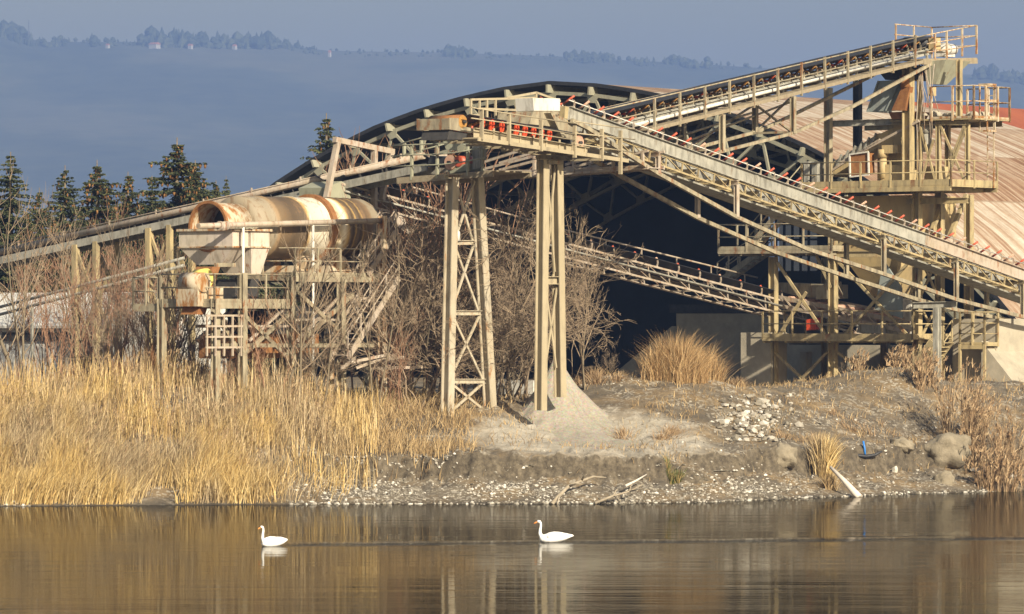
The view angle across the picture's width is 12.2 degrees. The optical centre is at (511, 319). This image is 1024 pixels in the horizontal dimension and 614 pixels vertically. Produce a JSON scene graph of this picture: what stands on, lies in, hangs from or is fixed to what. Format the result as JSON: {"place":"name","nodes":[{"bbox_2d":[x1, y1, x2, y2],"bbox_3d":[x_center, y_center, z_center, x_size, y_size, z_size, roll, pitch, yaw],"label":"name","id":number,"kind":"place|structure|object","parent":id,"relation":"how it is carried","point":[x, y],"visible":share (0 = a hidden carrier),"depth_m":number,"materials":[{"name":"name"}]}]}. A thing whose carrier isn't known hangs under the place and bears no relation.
{"place":"outdoors","nodes":[
{"label":"outdoors","id":0,"kind":"place"},
{"bbox_2d":[0,490,1023,613],"bbox_3d":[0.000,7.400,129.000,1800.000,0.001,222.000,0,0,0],"label":"pond water","id":1,"kind":"structure","parent":0,"point":[944,553],"depth_m":148.81,"materials":[{"name":"liquid"}]},
{"bbox_2d":[258,526,287,545],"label":"swan","id":2,"kind":"object","parent":1,"relation":"on","point":[272,541],"visible":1,"depth_m":156.86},
{"bbox_2d":[534,520,573,541],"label":"swan","id":3,"kind":"object","parent":1,"relation":"on","point":[555,537],"visible":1,"depth_m":159.94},
{"bbox_2d":[829,466,862,496],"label":"bleached pole","id":4,"kind":"object","parent":1,"relation":"in","point":[853,490],"visible":0.93,"depth_m":200.97,"materials":[{"name":"white wood"}]},
{"bbox_2d":[0,31,1023,270],"bbox_3d":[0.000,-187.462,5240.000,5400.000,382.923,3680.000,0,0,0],"label":"hill","id":5,"kind":"structure","parent":0,"point":[241,120],"depth_m":5512.96,"materials":[{"name":"forest foliage"},{"name":"grass"},{"name":"soil"}]},
{"bbox_2d":[0,19,1023,84],"bbox_3d":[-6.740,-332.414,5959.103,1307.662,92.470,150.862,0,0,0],"label":"distant wood","id":6,"kind":"object","parent":5,"relation":"on","point":[12,31],"visible":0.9,"depth_m":5925.58,"materials":[{"name":"plant"}]},
{"bbox_2d":[0,367,1023,505],"bbox_3d":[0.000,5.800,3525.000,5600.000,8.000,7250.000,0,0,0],"label":"ground","id":7,"kind":"structure","parent":0,"point":[501,457],"depth_m":202.82,"materials":[{"name":"soil"}]},
{"bbox_2d":[0,209,46,292],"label":"spruce tree","id":8,"kind":"object","parent":7,"relation":"on","point":[17,239],"visible":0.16,"depth_m":250.80,"materials":[{"name":"green plant"}]},
{"bbox_2d":[0,214,60,383],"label":"willow shrub","id":9,"kind":"object","parent":7,"relation":"on","point":[15,348],"visible":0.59,"depth_m":228.62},
{"bbox_2d":[0,152,62,288],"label":"spruce tree","id":10,"kind":"object","parent":7,"relation":"on","point":[6,203],"visible":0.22,"depth_m":255.68,"materials":[{"name":"green plant"}]},
{"bbox_2d":[0,162,63,380],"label":"young tree","id":11,"kind":"object","parent":7,"relation":"on","point":[24,294],"visible":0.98,"depth_m":209.56,"materials":[{"name":"brown plant"}]},
{"bbox_2d":[1,188,62,291],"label":"spruce tree","id":12,"kind":"object","parent":7,"relation":"on","point":[39,198],"visible":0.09,"depth_m":253.85,"materials":[{"name":"green plant"}]},
{"bbox_2d":[0,191,70,378],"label":"young tree","id":13,"kind":"object","parent":7,"relation":"on","point":[5,350],"visible":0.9,"depth_m":211.88,"materials":[{"name":"brown plant"}]},
{"bbox_2d":[21,216,84,292],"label":"spruce tree","id":14,"kind":"object","parent":7,"relation":"on","point":[54,260],"visible":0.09,"depth_m":249.68,"materials":[{"name":"green plant"}]},
{"bbox_2d":[10,169,105,270],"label":"spruce tree","id":15,"kind":"object","parent":7,"relation":"on","point":[67,212],"visible":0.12,"depth_m":255.83,"materials":[{"name":"green plant"}]},
{"bbox_2d":[16,211,108,381],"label":"willow shrub","id":16,"kind":"object","parent":7,"relation":"on","point":[54,315],"visible":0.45,"depth_m":229.96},
{"bbox_2d":[25,253,104,382],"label":"willow shrub","id":17,"kind":"object","parent":7,"relation":"on","point":[65,328],"visible":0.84,"depth_m":212.23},
{"bbox_2d":[28,215,103,367],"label":"young tree","id":18,"kind":"object","parent":7,"relation":"on","point":[68,270],"visible":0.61,"depth_m":216.45,"materials":[{"name":"brown plant"}]},
{"bbox_2d":[9,190,152,373],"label":"young tree","id":19,"kind":"object","parent":7,"relation":"on","point":[109,302],"visible":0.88,"depth_m":211.76,"materials":[{"name":"brown plant"}]},
{"bbox_2d":[57,211,111,291],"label":"spruce tree","id":20,"kind":"object","parent":7,"relation":"on","point":[82,226],"visible":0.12,"depth_m":251.88,"materials":[{"name":"green plant"}]},
{"bbox_2d":[38,242,140,377],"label":"willow shrub","id":21,"kind":"object","parent":7,"relation":"on","point":[94,314],"visible":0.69,"depth_m":212.68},
{"bbox_2d":[0,256,184,384],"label":"service pipe","id":22,"kind":"object","parent":7,"relation":"on","point":[50,293],"visible":0.57,"depth_m":220.37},
{"bbox_2d":[52,195,144,372],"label":"willow shrub","id":23,"kind":"object","parent":7,"relation":"on","point":[108,256],"visible":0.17,"depth_m":228.68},
{"bbox_2d":[70,160,132,228],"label":"spruce tree","id":24,"kind":"object","parent":7,"relation":"on","point":[104,193],"visible":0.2,"depth_m":257.76,"materials":[{"name":"green plant"}]},
{"bbox_2d":[52,289,174,378],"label":"bare shrub","id":25,"kind":"object","parent":7,"relation":"on","point":[106,333],"visible":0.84,"depth_m":205.22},
{"bbox_2d":[0,292,227,388],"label":"white shed","id":26,"kind":"structure","parent":7,"relation":"on","point":[3,328],"depth_m":235.59,"materials":[{"name":"paint"}]},
{"bbox_2d":[95,223,135,362],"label":"young tree","id":27,"kind":"object","parent":7,"relation":"on","point":[118,291],"visible":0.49,"depth_m":214.44,"materials":[{"name":"brown plant"}]},
{"bbox_2d":[109,205,165,291],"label":"spruce tree","id":28,"kind":"object","parent":7,"relation":"on","point":[139,211],"visible":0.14,"depth_m":251.66,"materials":[{"name":"green plant"}]},
{"bbox_2d":[98,241,179,358],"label":"willow shrub","id":29,"kind":"object","parent":7,"relation":"on","point":[132,317],"visible":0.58,"depth_m":210.97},
{"bbox_2d":[100,176,181,271],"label":"spruce tree","id":30,"kind":"object","parent":7,"relation":"on","point":[129,199],"visible":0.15,"depth_m":256.86,"materials":[{"name":"green plant"}]},
{"bbox_2d":[100,333,183,385],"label":"red brush","id":31,"kind":"object","parent":7,"relation":"on","point":[153,361],"visible":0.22,"depth_m":202.53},
{"bbox_2d":[112,255,176,373],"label":"young tree","id":32,"kind":"object","parent":7,"relation":"on","point":[146,329],"visible":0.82,"depth_m":203.41,"materials":[{"name":"brown plant"}]},
{"bbox_2d":[96,234,195,365],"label":"willow shrub","id":33,"kind":"object","parent":7,"relation":"on","point":[126,301],"visible":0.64,"depth_m":210.89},
{"bbox_2d":[111,241,194,357],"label":"young tree","id":34,"kind":"object","parent":7,"relation":"on","point":[164,288],"visible":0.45,"depth_m":214.28,"materials":[{"name":"brown plant"}]},
{"bbox_2d":[109,293,224,372],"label":"site container","id":35,"kind":"object","parent":7,"relation":"on","point":[222,311],"depth_m":229.71,"materials":[{"name":"metal"}]},
{"bbox_2d":[139,258,210,371],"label":"willow shrub","id":36,"kind":"object","parent":7,"relation":"on","point":[188,330],"visible":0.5,"depth_m":205.57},
{"bbox_2d":[124,179,228,359],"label":"spruce tree","id":37,"kind":"object","parent":7,"relation":"on","point":[150,206],"visible":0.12,"depth_m":254.80,"materials":[{"name":"green plant"}]},
{"bbox_2d":[132,254,229,377],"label":"bare shrub","id":38,"kind":"object","parent":7,"relation":"on","point":[184,328],"visible":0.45,"depth_m":207.31,"materials":[{"name":"brown plant"}]},
{"bbox_2d":[169,348,210,378],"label":"red brush","id":39,"kind":"object","parent":7,"relation":"on","point":[182,374],"visible":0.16,"depth_m":204.10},
{"bbox_2d":[0,344,386,505],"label":"golden grass","id":40,"kind":"structure","parent":7,"relation":"on","point":[39,481],"depth_m":195.29,"materials":[{"name":"plant"}]},
{"bbox_2d":[196,309,249,390],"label":"willow shrub","id":41,"kind":"object","parent":7,"relation":"on","point":[230,357],"visible":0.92,"depth_m":200.51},
{"bbox_2d":[0,152,447,380],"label":"belt conveyor","id":42,"kind":"object","parent":7,"relation":"on","point":[169,222],"visible":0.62,"depth_m":217.90,"materials":[{"name":"metal"}]},
{"bbox_2d":[176,160,276,311],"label":"spruce tree","id":43,"kind":"object","parent":7,"relation":"on","point":[196,196],"visible":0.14,"depth_m":258.77,"materials":[{"name":"green plant"}]},
{"bbox_2d":[130,137,374,353],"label":"spruce tree","id":44,"kind":"object","parent":7,"relation":"on","point":[177,170],"visible":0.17,"depth_m":261.57,"materials":[{"name":"green plant"}]},
{"bbox_2d":[227,279,308,391],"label":"willow shrub","id":45,"kind":"object","parent":7,"relation":"on","point":[257,356],"visible":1,"depth_m":201.13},
{"bbox_2d":[132,209,422,404],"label":"drum frame","id":46,"kind":"object","parent":7,"relation":"on","point":[200,290],"visible":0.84,"depth_m":202.75,"materials":[{"name":"beige paint"}]},
{"bbox_2d":[176,194,379,273],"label":"washing drum","id":47,"kind":"object","parent":46,"relation":"on","point":[207,246],"visible":0.93,"depth_m":202.93,"materials":[{"name":"white paint"}]},
{"bbox_2d":[196,218,381,380],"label":"water pipe","id":48,"kind":"object","parent":46,"relation":"attached to","point":[221,225],"visible":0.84,"depth_m":202.23,"materials":[{"name":"metal"}]},
{"bbox_2d":[247,213,368,404],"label":"young tree","id":49,"kind":"object","parent":7,"relation":"on","point":[305,335],"visible":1,"depth_m":200.51,"materials":[{"name":"brown plant"}]},
{"bbox_2d":[266,301,366,401],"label":"bare shrub","id":50,"kind":"object","parent":7,"relation":"on","point":[314,355],"visible":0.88,"depth_m":202.12,"materials":[{"name":"brown plant"}]},
{"bbox_2d":[271,229,363,408],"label":"young tree","id":51,"kind":"object","parent":7,"relation":"on","point":[331,337],"visible":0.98,"depth_m":201.58,"materials":[{"name":"brown plant"}]},
{"bbox_2d":[300,113,340,159],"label":"spruce tree","id":52,"kind":"object","parent":7,"relation":"on","point":[328,143],"visible":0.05,"depth_m":304.91,"materials":[{"name":"green plant"}]},
{"bbox_2d":[323,137,394,394],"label":"pale portal","id":53,"kind":"object","parent":7,"relation":"on","point":[339,141],"visible":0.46,"depth_m":211.40,"materials":[{"name":"paint"}]},
{"bbox_2d":[314,128,441,393],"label":"willow shrub","id":54,"kind":"object","parent":7,"relation":"on","point":[374,377],"visible":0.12,"depth_m":216.08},
{"bbox_2d":[339,200,428,415],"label":"young tree","id":55,"kind":"object","parent":7,"relation":"on","point":[367,332],"visible":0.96,"depth_m":202.82,"materials":[{"name":"brown plant"}]},
{"bbox_2d":[368,300,425,409],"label":"willow shrub","id":56,"kind":"object","parent":7,"relation":"on","point":[398,376],"visible":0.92,"depth_m":204.83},
{"bbox_2d":[298,213,498,395],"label":"bare shrub","id":57,"kind":"object","parent":7,"relation":"on","point":[375,335],"visible":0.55,"depth_m":208.61,"materials":[{"name":"brown plant"}]},
{"bbox_2d":[330,185,472,399],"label":"bare tree","id":58,"kind":"object","parent":7,"relation":"on","point":[408,381],"visible":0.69,"depth_m":207.07,"materials":[{"name":"brown plant"}]},
{"bbox_2d":[315,302,523,409],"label":"bare shrub","id":59,"kind":"object","parent":7,"relation":"on","point":[406,388],"visible":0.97,"depth_m":204.57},
{"bbox_2d":[324,127,531,386],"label":"willow shrub","id":60,"kind":"object","parent":7,"relation":"on","point":[436,202],"visible":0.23,"depth_m":213.78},
{"bbox_2d":[322,212,535,397],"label":"bare shrub","id":61,"kind":"object","parent":7,"relation":"on","point":[429,383],"visible":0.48,"depth_m":209.29,"materials":[{"name":"brown plant"}]},
{"bbox_2d":[339,213,533,395],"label":"bare shrub","id":62,"kind":"object","parent":7,"relation":"on","point":[428,352],"visible":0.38,"depth_m":207.95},
{"bbox_2d":[368,115,551,393],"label":"willow shrub","id":63,"kind":"object","parent":7,"relation":"on","point":[465,190],"visible":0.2,"depth_m":215.86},
{"bbox_2d":[441,174,496,415],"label":"support tower","id":64,"kind":"structure","parent":7,"relation":"on","point":[451,290],"depth_m":204.33,"materials":[{"name":"metal"}]},
{"bbox_2d":[391,137,531,184],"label":"head platform","id":65,"kind":"structure","parent":64,"relation":"on","point":[468,166],"depth_m":205.63,"materials":[{"name":"beige metal"}]},
{"bbox_2d":[366,224,580,398],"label":"bare shrub","id":66,"kind":"object","parent":7,"relation":"on","point":[439,304],"visible":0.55,"depth_m":207.99,"materials":[{"name":"brown plant"}]},
{"bbox_2d":[391,278,571,401],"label":"bare shrub","id":67,"kind":"object","parent":7,"relation":"on","point":[427,305],"visible":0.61,"depth_m":206.90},
{"bbox_2d":[389,216,573,393],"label":"bare shrub","id":68,"kind":"object","parent":7,"relation":"on","point":[498,295],"visible":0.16,"depth_m":214.77,"materials":[{"name":"brown plant"}]},
{"bbox_2d":[334,191,636,396],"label":"bare shrub","id":69,"kind":"object","parent":7,"relation":"on","point":[497,294],"visible":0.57,"depth_m":209.18,"materials":[{"name":"plant"}]},
{"bbox_2d":[0,375,1023,505],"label":"shore stones","id":70,"kind":"object","parent":7,"relation":"on","point":[525,491],"visible":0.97,"depth_m":195.78,"materials":[{"name":"stone"}]},
{"bbox_2d":[477,293,548,399],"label":"bare shrub","id":71,"kind":"object","parent":7,"relation":"on","point":[512,354],"visible":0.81,"depth_m":207.36,"materials":[{"name":"brown plant"}]},
{"bbox_2d":[419,193,614,397],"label":"bare shrub","id":72,"kind":"object","parent":7,"relation":"on","point":[518,306],"visible":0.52,"depth_m":209.93,"materials":[{"name":"brown plant"}]},
{"bbox_2d":[412,212,647,379],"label":"bare shrub","id":73,"kind":"object","parent":7,"relation":"on","point":[600,262],"visible":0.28,"depth_m":216.32,"materials":[{"name":"brown plant"}]},
{"bbox_2d":[425,223,644,398],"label":"bare shrub","id":74,"kind":"object","parent":7,"relation":"on","point":[525,375],"visible":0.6,"depth_m":207.39,"materials":[{"name":"plant"}]},
{"bbox_2d":[532,155,566,410],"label":"steel pillar","id":75,"kind":"structure","parent":7,"relation":"on","point":[552,210],"depth_m":203.26,"materials":[{"name":"metal"}]},
{"bbox_2d":[417,92,634,173],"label":"platform","id":76,"kind":"object","parent":75,"relation":"on","point":[560,136],"visible":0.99,"depth_m":201.07,"materials":[{"name":"beige paint"}]},
{"bbox_2d":[524,269,617,380],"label":"bare shrub","id":77,"kind":"object","parent":7,"relation":"on","point":[579,326],"visible":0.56,"depth_m":211.84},
{"bbox_2d":[550,474,605,503],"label":"dead branch","id":78,"kind":"object","parent":7,"relation":"on","point":[559,495],"visible":0.97,"depth_m":193.44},
{"bbox_2d":[549,200,612,389],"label":"bare tree","id":79,"kind":"object","parent":7,"relation":"on","point":[579,336],"visible":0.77,"depth_m":210.86,"materials":[{"name":"brown plant"}]},
{"bbox_2d":[573,363,633,387],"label":"weeds","id":80,"kind":"object","parent":7,"relation":"on","point":[595,377],"visible":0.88,"depth_m":211.69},
{"bbox_2d":[229,81,1023,375],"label":"storage shed","id":81,"kind":"structure","parent":7,"relation":"on","point":[611,202],"depth_m":286.51,"materials":[{"name":"black metal"}]},
{"bbox_2d":[522,360,732,470],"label":"gravel pile","id":82,"kind":"object","parent":7,"relation":"on","point":[577,414],"visible":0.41,"depth_m":204.54,"materials":[{"name":"gravel"}]},
{"bbox_2d":[276,363,1023,481],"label":"dry grass","id":83,"kind":"structure","parent":7,"relation":"on","point":[423,448],"depth_m":202.07,"materials":[{"name":"plant"}]},
{"bbox_2d":[604,423,707,441],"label":"weeds","id":84,"kind":"object","parent":7,"relation":"on","point":[672,430],"visible":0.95,"depth_m":203.30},
{"bbox_2d":[661,454,687,483],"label":"grass tuft","id":85,"kind":"object","parent":7,"relation":"on","point":[675,479],"visible":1,"depth_m":197.71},
{"bbox_2d":[632,327,728,385],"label":"grass tuft","id":86,"kind":"object","parent":7,"relation":"on","point":[674,363],"visible":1,"depth_m":211.45,"materials":[{"name":"plant"}]},
{"bbox_2d":[693,341,737,381],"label":"grass tuft","id":87,"kind":"object","parent":7,"relation":"on","point":[720,375],"visible":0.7,"depth_m":213.30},
{"bbox_2d":[612,304,838,378],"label":"concrete bunker","id":88,"kind":"object","parent":7,"relation":"on","point":[725,327],"visible":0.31,"depth_m":274.05,"materials":[{"name":"concrete"}]},
{"bbox_2d":[705,393,808,441],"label":"rubble heap","id":89,"kind":"object","parent":7,"relation":"on","point":[744,423],"visible":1,"depth_m":208.36,"materials":[{"name":"stone"}]},
{"bbox_2d":[498,95,1023,376],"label":"belt conveyor","id":90,"kind":"object","parent":7,"relation":"on","point":[956,263],"visible":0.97,"depth_m":218.79,"materials":[{"name":"metal"}]},
{"bbox_2d":[395,149,664,183],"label":"pipe bridge","id":91,"kind":"structure","parent":90,"relation":"attached to","point":[589,169],"depth_m":210.54,"materials":[{"name":"paint"}]},
{"bbox_2d":[775,442,797,468],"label":"boulder","id":92,"kind":"object","parent":7,"relation":"on","point":[786,454],"visible":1,"depth_m":203.28,"materials":[{"name":"stone"}]},
{"bbox_2d":[802,427,851,477],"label":"grass tuft","id":93,"kind":"object","parent":7,"relation":"on","point":[823,454],"visible":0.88,"depth_m":204.06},
{"bbox_2d":[814,472,846,490],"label":"grass tuft","id":94,"kind":"object","parent":7,"relation":"on","point":[829,482],"visible":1,"depth_m":201.84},
{"bbox_2d":[843,347,870,372],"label":"dry reeds","id":95,"kind":"object","parent":7,"relation":"on","point":[856,363],"visible":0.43,"depth_m":225.91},
{"bbox_2d":[717,59,1010,384],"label":"crusher tower","id":96,"kind":"structure","parent":7,"relation":"on","point":[900,145],"depth_m":233.11,"materials":[{"name":"metal"}]},
{"bbox_2d":[299,175,874,333],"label":"belt conveyor","id":97,"kind":"object","parent":96,"relation":"attached to","point":[339,190],"visible":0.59,"depth_m":228.35,"materials":[{"name":"metal"}]},
{"bbox_2d":[586,24,977,155],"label":"belt conveyor","id":98,"kind":"object","parent":96,"relation":"attached to","point":[656,115],"visible":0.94,"depth_m":223.11,"materials":[{"name":"metal"}]},
{"bbox_2d":[823,407,905,438],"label":"weeds","id":99,"kind":"object","parent":7,"relation":"on","point":[846,426],"visible":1,"depth_m":211.72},
{"bbox_2d":[741,319,1023,385],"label":"concrete foundation","id":100,"kind":"object","parent":7,"relation":"on","point":[1005,358],"visible":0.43,"depth_m":236.53,"materials":[{"name":"concrete"}]},
{"bbox_2d":[890,436,914,452],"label":"boulder","id":101,"kind":"object","parent":7,"relation":"on","point":[904,444],"visible":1,"depth_m":209.29,"materials":[{"name":"stone"}]},
{"bbox_2d":[882,343,931,368],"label":"dry reeds","id":102,"kind":"object","parent":7,"relation":"on","point":[903,363],"visible":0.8,"depth_m":223.99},
{"bbox_2d":[900,346,947,391],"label":"dry reeds","id":103,"kind":"object","parent":7,"relation":"on","point":[919,380],"visible":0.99,"depth_m":218.94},
{"bbox_2d":[933,470,954,485],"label":"boulder","id":104,"kind":"object","parent":7,"relation":"on","point":[945,477],"visible":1,"depth_m":206.54,"materials":[{"name":"stone"}]},
{"bbox_2d":[924,432,971,468],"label":"boulder","id":105,"kind":"object","parent":7,"relation":"on","point":[948,449],"visible":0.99,"depth_m":210.15,"materials":[{"name":"stone"}]},
{"bbox_2d":[931,356,1000,438],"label":"dry reeds","id":106,"kind":"object","parent":7,"relation":"on","point":[945,423],"visible":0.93,"depth_m":212.88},
{"bbox_2d":[958,312,998,380],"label":"landing cage","id":107,"kind":"object","parent":7,"relation":"on","point":[972,344],"visible":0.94,"depth_m":231.23,"materials":[{"name":"paint"}]},
{"bbox_2d":[940,387,1018,469],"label":"dry reeds","id":108,"kind":"object","parent":7,"relation":"on","point":[979,432],"visible":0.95,"depth_m":211.13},
{"bbox_2d":[962,444,1023,491],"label":"dry reeds","id":109,"kind":"object","parent":7,"relation":"on","point":[988,479],"visible":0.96,"depth_m":206.86,"materials":[{"name":"plant"}]},
{"bbox_2d":[972,397,1023,485],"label":"dry reeds","id":110,"kind":"object","parent":7,"relation":"on","point":[1010,439],"visible":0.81,"depth_m":208.89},
{"bbox_2d":[0,0,1023,74],"label":"sky","id":111,"kind":"structure","parent":0,"point":[765,33],"materials":[{"name":"blue"}]},
{"bbox_2d":[779,102,1023,270],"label":"red roofed shed","id":112,"kind":"structure","parent":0,"point":[1017,118],"depth_m":330.93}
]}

